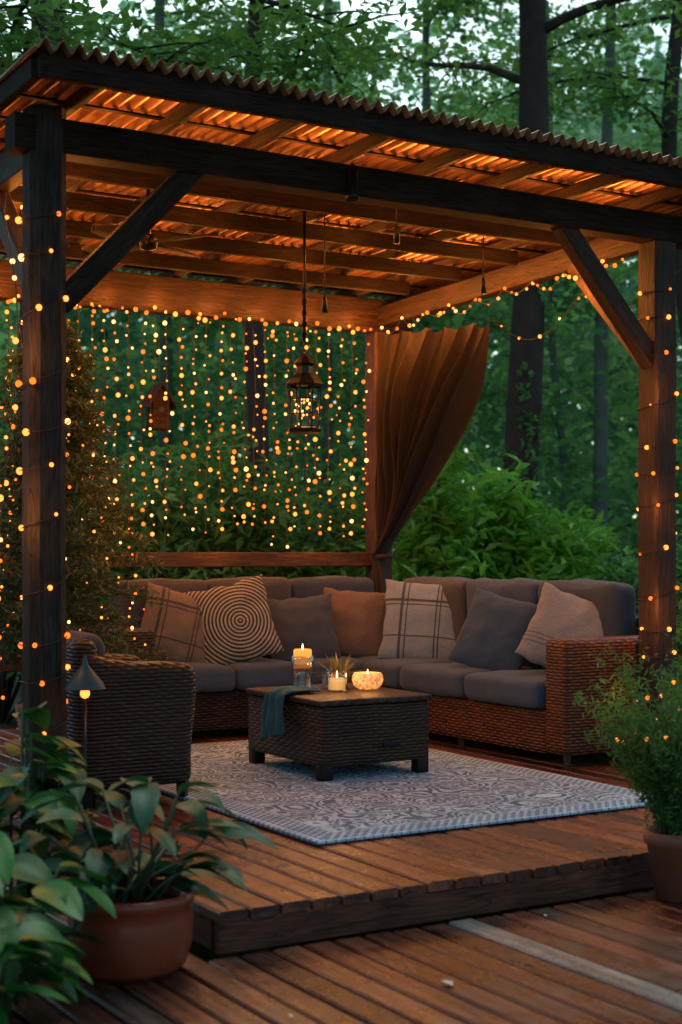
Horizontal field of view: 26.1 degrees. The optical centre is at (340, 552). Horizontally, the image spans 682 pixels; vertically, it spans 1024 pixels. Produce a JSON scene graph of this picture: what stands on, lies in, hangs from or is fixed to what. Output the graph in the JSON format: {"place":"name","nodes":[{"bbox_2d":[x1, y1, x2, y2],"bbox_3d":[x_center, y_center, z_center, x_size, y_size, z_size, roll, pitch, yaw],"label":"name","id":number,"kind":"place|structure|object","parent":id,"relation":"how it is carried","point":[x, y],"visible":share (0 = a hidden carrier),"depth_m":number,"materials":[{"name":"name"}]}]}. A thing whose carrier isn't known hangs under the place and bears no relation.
{"place":"outdoors","nodes":[
{"label":"outdoors","id":0,"kind":"place"},
{"bbox_2d":[2,877,316,1023],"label":"deck","id":1,"kind":"structure","parent":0,"point":[192,989],"depth_m":4.21,"materials":[{"name":"brown wood"}]},
{"bbox_2d":[0,906,92,1023],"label":"leafy plant","id":2,"kind":"object","parent":1,"relation":"on","point":[41,931],"visible":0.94,"depth_m":3.84,"materials":[{"name":"green plant"}]},
{"bbox_2d":[0,701,101,916],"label":"leafy plant","id":3,"kind":"object","parent":1,"relation":"on","point":[18,786],"visible":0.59,"depth_m":4.86,"materials":[{"name":"green plant"}]},
{"bbox_2d":[0,831,115,1010],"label":"leafy plant","id":4,"kind":"object","parent":1,"relation":"on","point":[53,894],"visible":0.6,"depth_m":4.08,"materials":[{"name":"green plant"}]},
{"bbox_2d":[3,775,276,981],"bbox_3d":[-0.642,0.979,4.525,0.820,0.617,0.630,0,0,-31],"label":"potted plant","id":5,"kind":"object","parent":1,"relation":"on","point":[146,934],"visible":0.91,"depth_m":4.43,"materials":[{"name":"green plant"}]},
{"bbox_2d":[0,551,653,962],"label":"ground","id":6,"kind":"structure","parent":0,"point":[202,953],"depth_m":5.50,"materials":[{"name":"brown wood"}]},
{"bbox_2d":[0,450,122,723],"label":"shrub","id":7,"kind":"object","parent":6,"relation":"on","point":[8,679],"visible":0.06,"depth_m":11.91,"materials":[{"name":"green plant"}]},
{"bbox_2d":[0,9,170,450],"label":"tree","id":8,"kind":"object","parent":6,"relation":"on","point":[121,413],"visible":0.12,"depth_m":18.63,"materials":[{"name":"green plant"}]},
{"bbox_2d":[18,447,246,687],"bbox_3d":[-1.920,0.283,12.308,2.577,2.360,2.707,0,0,-31],"label":"shrub","id":9,"kind":"object","parent":6,"relation":"on","point":[160,535],"visible":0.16,"depth_m":12.21,"materials":[{"name":"green plant"}]},
{"bbox_2d":[0,0,365,522],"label":"tree","id":10,"kind":"object","parent":6,"relation":"on","point":[159,15],"visible":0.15,"depth_m":21.87,"materials":[{"name":"green plant"}]},
{"bbox_2d":[93,423,357,590],"bbox_3d":[-1.062,0.171,13.016,2.588,2.588,2.656,0,0,28],"label":"shrub","id":11,"kind":"object","parent":6,"relation":"on","point":[223,541],"visible":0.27,"depth_m":12.87,"materials":[{"name":"green plant"}]},
{"bbox_2d":[22,0,475,538],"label":"tree","id":12,"kind":"object","parent":6,"relation":"on","point":[253,59],"visible":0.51,"depth_m":13.06,"materials":[{"name":"green plant"}]},
{"bbox_2d":[0,0,508,727],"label":"tree","id":13,"kind":"object","parent":6,"relation":"on","point":[46,18],"visible":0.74,"depth_m":11.32,"materials":[{"name":"green plant"}]},
{"bbox_2d":[223,448,420,578],"bbox_3d":[-0.042,0.183,13.384,2.501,2.564,2.985,0,0,-15],"label":"shrub","id":14,"kind":"object","parent":6,"relation":"on","point":[350,542],"visible":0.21,"depth_m":12.96,"materials":[{"name":"green plant"}]},
{"bbox_2d":[0,257,681,573],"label":"forest","id":15,"kind":"object","parent":6,"relation":"on","point":[628,479],"visible":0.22,"depth_m":21.26,"materials":[{"name":"green plant"}]},
{"bbox_2d":[0,0,681,578],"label":"forest","id":16,"kind":"object","parent":6,"relation":"on","point":[138,340],"depth_m":33.04,"materials":[{"name":"green plant"}]},
{"bbox_2d":[190,0,496,542],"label":"tree","id":17,"kind":"object","parent":6,"relation":"on","point":[333,385],"visible":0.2,"depth_m":21.00,"materials":[{"name":"green plant"}]},
{"bbox_2d":[356,441,511,581],"bbox_3d":[0.881,0.151,12.221,1.694,2.623,1.731,0,0,-2],"label":"shrub","id":18,"kind":"object","parent":6,"relation":"on","point":[431,546],"visible":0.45,"depth_m":12.00,"materials":[{"name":"green plant"}]},
{"bbox_2d":[381,0,559,330],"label":"tree","id":19,"kind":"object","parent":6,"relation":"on","point":[426,95],"visible":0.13,"depth_m":24.62,"materials":[{"name":"green plant"}]},
{"bbox_2d":[307,0,681,554],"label":"tree","id":20,"kind":"object","parent":6,"relation":"on","point":[524,419],"visible":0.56,"depth_m":14.95,"materials":[{"name":"green plant"}]},
{"bbox_2d":[396,452,620,580],"bbox_3d":[1.561,0.295,12.739,2.002,2.338,2.212,0,0,-31],"label":"shrub","id":21,"kind":"object","parent":6,"relation":"on","point":[515,536],"visible":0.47,"depth_m":12.44,"materials":[{"name":"green plant"}]},
{"bbox_2d":[395,0,672,566],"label":"tree","id":22,"kind":"object","parent":6,"relation":"on","point":[600,445],"visible":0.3,"depth_m":19.91,"materials":[{"name":"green plant"}]},
{"bbox_2d":[415,0,681,342],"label":"tree","id":23,"kind":"object","parent":6,"relation":"on","point":[668,125],"visible":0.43,"depth_m":16.97,"materials":[{"name":"green plant"}]},
{"bbox_2d":[417,0,681,519],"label":"tree","id":24,"kind":"object","parent":6,"relation":"on","point":[563,466],"visible":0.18,"depth_m":20.95,"materials":[{"name":"green plant"}]},
{"bbox_2d":[529,506,637,581],"bbox_3d":[1.999,0.504,13.474,2.028,1.923,2.052,0,0,-31],"label":"shrub","id":25,"kind":"object","parent":6,"relation":"on","point":[598,520],"visible":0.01,"depth_m":13.45,"materials":[{"name":"green plant"}]},
{"bbox_2d":[555,0,681,530],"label":"tree","id":26,"kind":"object","parent":6,"relation":"on","point":[661,7],"visible":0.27,"depth_m":27.01,"materials":[{"name":"green plant"}]},
{"bbox_2d":[582,523,681,631],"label":"shrub","id":27,"kind":"object","parent":6,"relation":"on","point":[629,571],"visible":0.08,"depth_m":12.87,"materials":[{"name":"green plant"}]},
{"bbox_2d":[637,583,681,708],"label":"shrub","id":28,"kind":"object","parent":6,"relation":"on","point":[678,630],"visible":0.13,"depth_m":9.32,"materials":[{"name":"green plant"}]},
{"bbox_2d":[0,0,681,517],"label":"sky","id":29,"kind":"structure","parent":0,"point":[112,4],"materials":[{"name":"white"}]},
{"bbox_2d":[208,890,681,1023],"bbox_3d":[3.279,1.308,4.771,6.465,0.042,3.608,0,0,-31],"label":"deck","id":30,"kind":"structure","parent":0,"point":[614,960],"depth_m":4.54,"materials":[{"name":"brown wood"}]},
{"bbox_2d":[0,728,654,922],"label":"deck platform","id":31,"kind":"structure","parent":30,"relation":"on","point":[289,874],"depth_m":5.66,"materials":[{"name":"brown wood"}]},
{"bbox_2d":[64,655,105,829],"bbox_3d":[-1.061,0.858,6.100,0.170,0.865,0.170,0,0,-31],"label":"garden lamp","id":32,"kind":"object","parent":31,"relation":"on","point":[84,679],"visible":0.95,"depth_m":6.08,"materials":[{"name":"black metal"}]},
{"bbox_2d":[0,318,176,737],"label":"conifer tree","id":33,"kind":"object","parent":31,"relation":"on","point":[78,437],"visible":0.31,"depth_m":8.13,"materials":[{"name":"green plant"}]},
{"bbox_2d":[0,362,146,652],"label":"string lights","id":34,"kind":"object","parent":33,"relation":"attached to","point":[120,542],"visible":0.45,"depth_m":7.98,"materials":[{"name":"glass"}]},
{"bbox_2d":[1,819,215,949],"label":"deck fascia","id":35,"kind":"structure","parent":31,"relation":"attached to","point":[203,930],"depth_m":4.82,"materials":[{"name":"brown wood"}]},
{"bbox_2d":[65,631,195,807],"bbox_3d":[-1.105,0.757,6.995,0.592,0.782,0.757,0,0,-31],"label":"armchair","id":36,"kind":"object","parent":31,"relation":"on","point":[140,716],"visible":0.61,"depth_m":6.66,"materials":[{"name":"brown wicker"}]},
{"bbox_2d":[0,37,681,799],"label":"pergola","id":37,"kind":"object","parent":31,"relation":"on","point":[250,169],"visible":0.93,"depth_m":7.41,"materials":[{"name":"brown wood"}]},
{"bbox_2d":[4,299,13,538],"bbox_3d":[-2.075,-0.827,9.182,0.064,1.517,0.062,0,0,-31],"label":"light strand","id":38,"kind":"object","parent":37,"relation":"hanging from","point":[11,327],"visible":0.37,"depth_m":9.19,"materials":[{"name":"glass"}]},
{"bbox_2d":[0,191,21,704],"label":"string lights","id":39,"kind":"object","parent":37,"relation":"hanging from","point":[15,340],"visible":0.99,"depth_m":6.31,"materials":[{"name":"glass"}]},
{"bbox_2d":[15,205,69,738],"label":"string lights","id":40,"kind":"object","parent":37,"relation":"attached to","point":[32,380],"visible":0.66,"depth_m":6.16,"materials":[{"name":"metal"}]},
{"bbox_2d":[75,305,82,478],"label":"light strand","id":41,"kind":"object","parent":37,"relation":"hanging from","point":[77,342],"visible":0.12,"depth_m":9.44,"materials":[{"name":"metal"}]},
{"bbox_2d":[90,305,97,518],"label":"light strand","id":42,"kind":"object","parent":37,"relation":"hanging from","point":[93,311],"visible":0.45,"depth_m":9.48,"materials":[{"name":"glass"}]},
{"bbox_2d":[100,307,108,517],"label":"light strand","id":43,"kind":"object","parent":37,"relation":"hanging from","point":[105,351],"visible":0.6,"depth_m":9.52,"materials":[{"name":"metal"}]},
{"bbox_2d":[112,308,119,546],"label":"light strand","id":44,"kind":"object","parent":37,"relation":"hanging from","point":[116,395],"visible":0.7,"depth_m":9.56,"materials":[{"name":"glass"}]},
{"bbox_2d":[125,310,134,535],"bbox_3d":[-1.377,-0.843,9.595,0.066,1.485,0.062,0,0,-31],"label":"light strand","id":45,"kind":"object","parent":37,"relation":"hanging from","point":[127,416],"visible":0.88,"depth_m":9.61,"materials":[{"name":"metal"}]},
{"bbox_2d":[139,311,146,532],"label":"light strand","id":46,"kind":"object","parent":37,"relation":"hanging from","point":[141,448],"visible":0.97,"depth_m":9.66,"materials":[{"name":"metal"}]},
{"bbox_2d":[81,189,218,259],"bbox_3d":[-0.991,-1.715,7.571,0.631,0.330,0.631,0,0,-15],"label":"ceiling fan","id":47,"kind":"object","parent":37,"relation":"hanging from","point":[148,241],"visible":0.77,"depth_m":7.53,"materials":[{"name":"brown wood"}]},
{"bbox_2d":[148,312,160,535],"bbox_3d":[-1.229,-0.842,9.685,0.082,1.487,0.069,0,0,-31],"label":"light strand","id":48,"kind":"object","parent":37,"relation":"hanging from","point":[150,434],"visible":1,"depth_m":9.69,"materials":[{"name":"metal"}]},
{"bbox_2d":[139,315,176,429],"bbox_3d":[-1.238,-1.242,9.943,0.200,0.823,0.180,0,0,-31],"label":"birdhouse","id":49,"kind":"object","parent":37,"relation":"hanging from","point":[161,407],"visible":0.8,"depth_m":9.90,"materials":[{"name":"wood"}]},
{"bbox_2d":[163,313,173,535],"bbox_3d":[-1.143,-0.836,9.737,0.078,1.499,0.053,0,0,-31],"label":"light strand","id":50,"kind":"object","parent":37,"relation":"hanging from","point":[171,413],"visible":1,"depth_m":9.74,"materials":[{"name":"metal"}]},
{"bbox_2d":[177,318,187,528],"bbox_3d":[-1.054,-0.870,9.794,0.058,1.430,0.062,0,0,-31],"label":"light strand","id":51,"kind":"object","parent":37,"relation":"hanging from","point":[183,456],"visible":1,"depth_m":9.80,"materials":[{"name":"metal"}]},
{"bbox_2d":[1,294,375,332],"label":"string lights","id":52,"kind":"object","parent":37,"relation":"attached to","point":[265,323],"visible":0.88,"depth_m":9.88,"materials":[{"name":"glass"}]},
{"bbox_2d":[191,316,201,530],"bbox_3d":[-0.970,-0.865,9.844,0.077,1.440,0.060,0,0,-31],"label":"light strand","id":53,"kind":"object","parent":37,"relation":"hanging from","point":[197,446],"visible":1,"depth_m":9.85,"materials":[{"name":"metal"}]},
{"bbox_2d":[204,322,211,536],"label":"light strand","id":54,"kind":"object","parent":37,"relation":"hanging from","point":[209,469],"visible":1,"depth_m":9.90,"materials":[{"name":"metal"}]},
{"bbox_2d":[217,318,224,530],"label":"light strand","id":55,"kind":"object","parent":37,"relation":"hanging from","point":[221,430],"visible":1,"depth_m":9.95,"materials":[{"name":"metal"}]},
{"bbox_2d":[229,318,238,528],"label":"light strand","id":56,"kind":"object","parent":37,"relation":"hanging from","point":[233,427],"visible":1,"depth_m":10.00,"materials":[{"name":"glass"}]},
{"bbox_2d":[241,320,250,527],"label":"light strand","id":57,"kind":"object","parent":37,"relation":"hanging from","point":[248,504],"visible":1,"depth_m":10.05,"materials":[{"name":"metal"}]},
{"bbox_2d":[251,323,259,534],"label":"light strand","id":58,"kind":"object","parent":37,"relation":"hanging from","point":[255,342],"visible":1,"depth_m":10.09,"materials":[{"name":"metal"}]},
{"bbox_2d":[261,322,268,527],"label":"light strand","id":59,"kind":"object","parent":37,"relation":"hanging from","point":[264,411],"visible":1,"depth_m":10.12,"materials":[{"name":"metal"}]},
{"bbox_2d":[270,323,279,544],"bbox_3d":[-0.454,-0.817,10.152,0.065,1.537,0.058,0,0,-31],"label":"light strand","id":60,"kind":"object","parent":37,"relation":"hanging from","point":[277,441],"visible":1,"depth_m":10.16,"materials":[{"name":"glass"}]},
{"bbox_2d":[284,324,291,549],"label":"light strand","id":61,"kind":"object","parent":37,"relation":"hanging from","point":[285,414],"visible":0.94,"depth_m":10.22,"materials":[{"name":"metal"}]},
{"bbox_2d":[291,326,298,535],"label":"light strand","id":62,"kind":"object","parent":37,"relation":"hanging from","point":[294,513],"visible":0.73,"depth_m":10.24,"materials":[{"name":"metal"}]},
{"bbox_2d":[285,211,323,433],"bbox_3d":[-0.199,-1.265,8.000,0.200,1.230,0.200,0,0,-9],"label":"hanging lantern","id":63,"kind":"object","parent":37,"relation":"hanging from","point":[304,377],"visible":1,"depth_m":7.97,"materials":[{"name":"black metal"}]},
{"bbox_2d":[303,330,310,528],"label":"light strand","id":64,"kind":"object","parent":37,"relation":"hanging from","point":[308,480],"visible":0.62,"depth_m":10.30,"materials":[{"name":"metal"}]},
{"bbox_2d":[312,331,321,536],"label":"light strand","id":65,"kind":"object","parent":37,"relation":"hanging from","point":[315,440],"visible":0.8,"depth_m":10.34,"materials":[{"name":"metal"}]},
{"bbox_2d":[322,216,326,312],"bbox_3d":[-0.091,-1.605,8.170,0.032,0.550,0.032,0,0,-31],"label":"pendant lamp","id":66,"kind":"object","parent":37,"relation":"hanging from","point":[324,304],"visible":0.95,"depth_m":8.17,"materials":[{"name":"metal"}]},
{"bbox_2d":[325,331,332,533],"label":"light strand","id":67,"kind":"object","parent":37,"relation":"hanging from","point":[329,492],"visible":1,"depth_m":10.38,"materials":[{"name":"metal"}]},
{"bbox_2d":[336,330,346,536],"bbox_3d":[0.003,-0.847,10.431,0.079,1.476,0.058,0,0,-13],"label":"light strand","id":68,"kind":"object","parent":37,"relation":"hanging from","point":[338,433],"visible":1,"depth_m":10.44,"materials":[{"name":"metal"}]},
{"bbox_2d":[346,164,359,201],"bbox_3d":[0.055,-1.735,6.899,0.068,0.170,0.068,0,0,-31],"label":"spotlight","id":69,"kind":"object","parent":37,"relation":"attached to","point":[352,186],"visible":1,"depth_m":6.88,"materials":[{"name":"black metal"}]},
{"bbox_2d":[348,330,357,534],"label":"light strand","id":70,"kind":"object","parent":37,"relation":"hanging from","point":[354,459],"visible":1,"depth_m":10.48,"materials":[{"name":"metal"}]},
{"bbox_2d":[362,332,370,528],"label":"light strand","id":71,"kind":"object","parent":37,"relation":"hanging from","point":[364,433],"visible":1,"depth_m":10.54,"materials":[{"name":"metal"}]},
{"bbox_2d":[394,209,399,243],"bbox_3d":[0.287,-1.735,7.580,0.032,0.290,0.032,0,0,-31],"label":"pendant lamp","id":72,"kind":"object","parent":37,"relation":"hanging from","point":[396,236],"visible":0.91,"depth_m":7.57,"materials":[{"name":"metal"}]},
{"bbox_2d":[371,323,489,592],"bbox_3d":[0.585,-0.590,10.002,0.239,2.000,1.402,0,0,-31],"label":"curtain","id":73,"kind":"object","parent":37,"relation":"hanging from","point":[429,384],"visible":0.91,"depth_m":10.07,"materials":[{"name":"brown fabric"}]},
{"bbox_2d":[481,236,485,293],"bbox_3d":[0.809,-1.675,8.361,0.032,0.410,0.032,0,0,-31],"label":"pendant lamp","id":74,"kind":"object","parent":37,"relation":"hanging from","point":[483,285],"visible":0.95,"depth_m":8.35,"materials":[{"name":"metal"}]},
{"bbox_2d":[379,251,632,333],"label":"string lights","id":75,"kind":"object","parent":37,"relation":"attached to","point":[575,278],"visible":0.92,"depth_m":9.15,"materials":[{"name":"metal"}]},
{"bbox_2d":[487,268,681,339],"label":"string lights","id":76,"kind":"object","parent":37,"relation":"hanging from","point":[559,319],"visible":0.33,"depth_m":9.11,"materials":[{"name":"metal"}]},
{"bbox_2d":[635,285,678,700],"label":"string lights","id":77,"kind":"object","parent":37,"relation":"attached to","point":[666,547],"visible":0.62,"depth_m":7.94,"materials":[{"name":"metal"}]},
{"bbox_2d":[66,576,638,767],"bbox_3d":[0.064,0.654,8.786,2.560,0.992,2.845,0,0,-31],"label":"sectional sofa","id":78,"kind":"object","parent":31,"relation":"on","point":[529,706],"visible":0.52,"depth_m":8.65,"materials":[{"name":"grey fabric"}]},
{"bbox_2d":[140,582,204,662],"bbox_3d":[-1.037,0.467,9.254,0.470,0.487,0.188,16,-23,-15],"label":"throw pillow","id":79,"kind":"object","parent":78,"relation":"on","point":[175,624],"visible":0.6,"depth_m":9.18,"materials":[{"name":"beige fabric"}]},
{"bbox_2d":[184,574,283,665],"bbox_3d":[-0.679,0.449,9.346,0.521,0.537,0.183,-14,-13,-13],"label":"throw pillow","id":80,"kind":"object","parent":78,"relation":"on","point":[238,625],"visible":0.91,"depth_m":9.28,"materials":[{"name":"beige fabric"}]},
{"bbox_2d":[267,593,340,661],"bbox_3d":[-0.255,0.508,9.665,0.460,0.478,0.183,-6,-23,-7],"label":"throw pillow","id":81,"kind":"object","parent":78,"relation":"on","point":[307,622],"visible":0.7,"depth_m":9.60,"materials":[{"name":"grey fabric"}]},
{"bbox_2d":[324,587,385,656],"bbox_3d":[0.084,0.477,9.891,0.461,0.477,0.185,5,-18,1],"label":"throw pillow","id":82,"kind":"object","parent":78,"relation":"on","point":[358,618],"visible":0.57,"depth_m":9.82,"materials":[{"name":"brown fabric"}]},
{"bbox_2d":[378,579,453,658],"bbox_3d":[0.532,0.455,9.675,0.540,0.550,0.186,3,-15,12],"label":"throw pillow","id":83,"kind":"object","parent":78,"relation":"on","point":[416,622],"visible":0.67,"depth_m":9.61,"materials":[{"name":"grey fabric"}]},
{"bbox_2d":[448,587,536,670],"bbox_3d":[0.935,0.486,8.845,0.480,0.494,0.185,15,-15,31],"label":"throw pillow","id":84,"kind":"object","parent":78,"relation":"on","point":[493,631],"visible":0.77,"depth_m":8.78,"materials":[{"name":"fabric"}]},
{"bbox_2d":[514,582,603,666],"bbox_3d":[1.284,0.457,8.377,0.460,0.476,0.181,21,-16,14],"label":"throw pillow","id":85,"kind":"object","parent":78,"relation":"on","point":[559,614],"visible":0.59,"depth_m":8.33,"materials":[{"name":"beige fabric"}]},
{"bbox_2d":[160,740,652,844],"bbox_3d":[-0.018,1.139,7.514,1.950,0.014,2.940,0,0,-31],"label":"area rug","id":86,"kind":"object","parent":31,"relation":"on","point":[298,800],"visible":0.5,"depth_m":6.88,"materials":[{"name":"grey fabric"}]},
{"bbox_2d":[245,683,431,781],"bbox_3d":[-0.023,0.931,7.756,0.670,0.402,0.820,0,0,-31],"label":"coffee table","id":87,"kind":"object","parent":86,"relation":"on","point":[326,732],"visible":0.86,"depth_m":7.45,"materials":[{"name":"brown wicker"}]},
{"bbox_2d":[259,686,320,740],"bbox_3d":[-0.265,0.839,7.620,0.275,0.292,0.260,0,0,-31],"label":"cloth napkin","id":88,"kind":"object","parent":87,"relation":"on","point":[273,723],"visible":1,"depth_m":7.56,"materials":[{"name":"teal fabric"}]},
{"bbox_2d":[294,672,306,685],"bbox_3d":[-0.214,0.679,7.734,0.070,0.100,0.067,0,0,-31],"label":"glass tumbler","id":89,"kind":"object","parent":87,"relation":"on","point":[305,678],"visible":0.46,"depth_m":7.73,"materials":[{"name":"white"}]},
{"bbox_2d":[291,644,313,685],"bbox_3d":[-0.206,0.609,7.885,0.122,0.241,0.122,0,0,-31],"label":"candle","id":90,"kind":"object","parent":87,"relation":"on","point":[302,658],"visible":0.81,"depth_m":7.85,"materials":[{"name":"beige wax"}]},
{"bbox_2d":[321,669,333,688],"bbox_3d":[-0.074,0.679,7.889,0.070,0.100,0.067,0,0,-31],"label":"glass tumbler","id":91,"kind":"object","parent":87,"relation":"on","point":[322,678],"visible":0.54,"depth_m":7.88,"materials":[{"name":"white"}]},
{"bbox_2d":[327,671,346,691],"bbox_3d":[-0.021,0.675,7.734,0.106,0.108,0.106,0,0,-31],"label":"candle","id":92,"kind":"object","parent":87,"relation":"on","point":[336,683],"visible":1,"depth_m":7.71,"materials":[{"name":"beige wax"}]},
{"bbox_2d":[316,654,361,683],"bbox_3d":[-0.016,0.635,7.976,0.249,0.188,0.280,0,0,34],"label":"succulent plant","id":93,"kind":"object","parent":87,"relation":"on","point":[337,666],"visible":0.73,"depth_m":7.98,"materials":[{"name":"brown plant"}]},
{"bbox_2d":[352,669,382,688],"bbox_3d":[0.142,0.676,7.879,0.166,0.105,0.170,0,0,-31],"label":"candle","id":94,"kind":"object","parent":87,"relation":"on","point":[367,680],"visible":1,"depth_m":7.82,"materials":[{"name":"beige wax"}]},
{"bbox_2d":[215,862,653,954],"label":"deck fascia","id":95,"kind":"structure","parent":31,"relation":"attached to","point":[270,931],"depth_m":5.12,"materials":[{"name":"brown wood"}]},
{"bbox_2d":[442,980,452,984],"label":"fallen leaf","id":96,"kind":"object","parent":30,"relation":"on","point":[448,982],"visible":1,"depth_m":4.38,"materials":[{"name":"white plant"}]},
{"bbox_2d":[573,632,681,902],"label":"potted plant","id":97,"kind":"object","parent":30,"relation":"on","point":[658,772],"visible":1,"depth_m":5.43,"materials":[{"name":"green plant"}]},
{"bbox_2d":[616,680,681,782],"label":"string lights","id":98,"kind":"object","parent":97,"relation":"in","point":[654,739],"visible":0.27,"depth_m":5.47,"materials":[{"name":"metal"}]}
]}

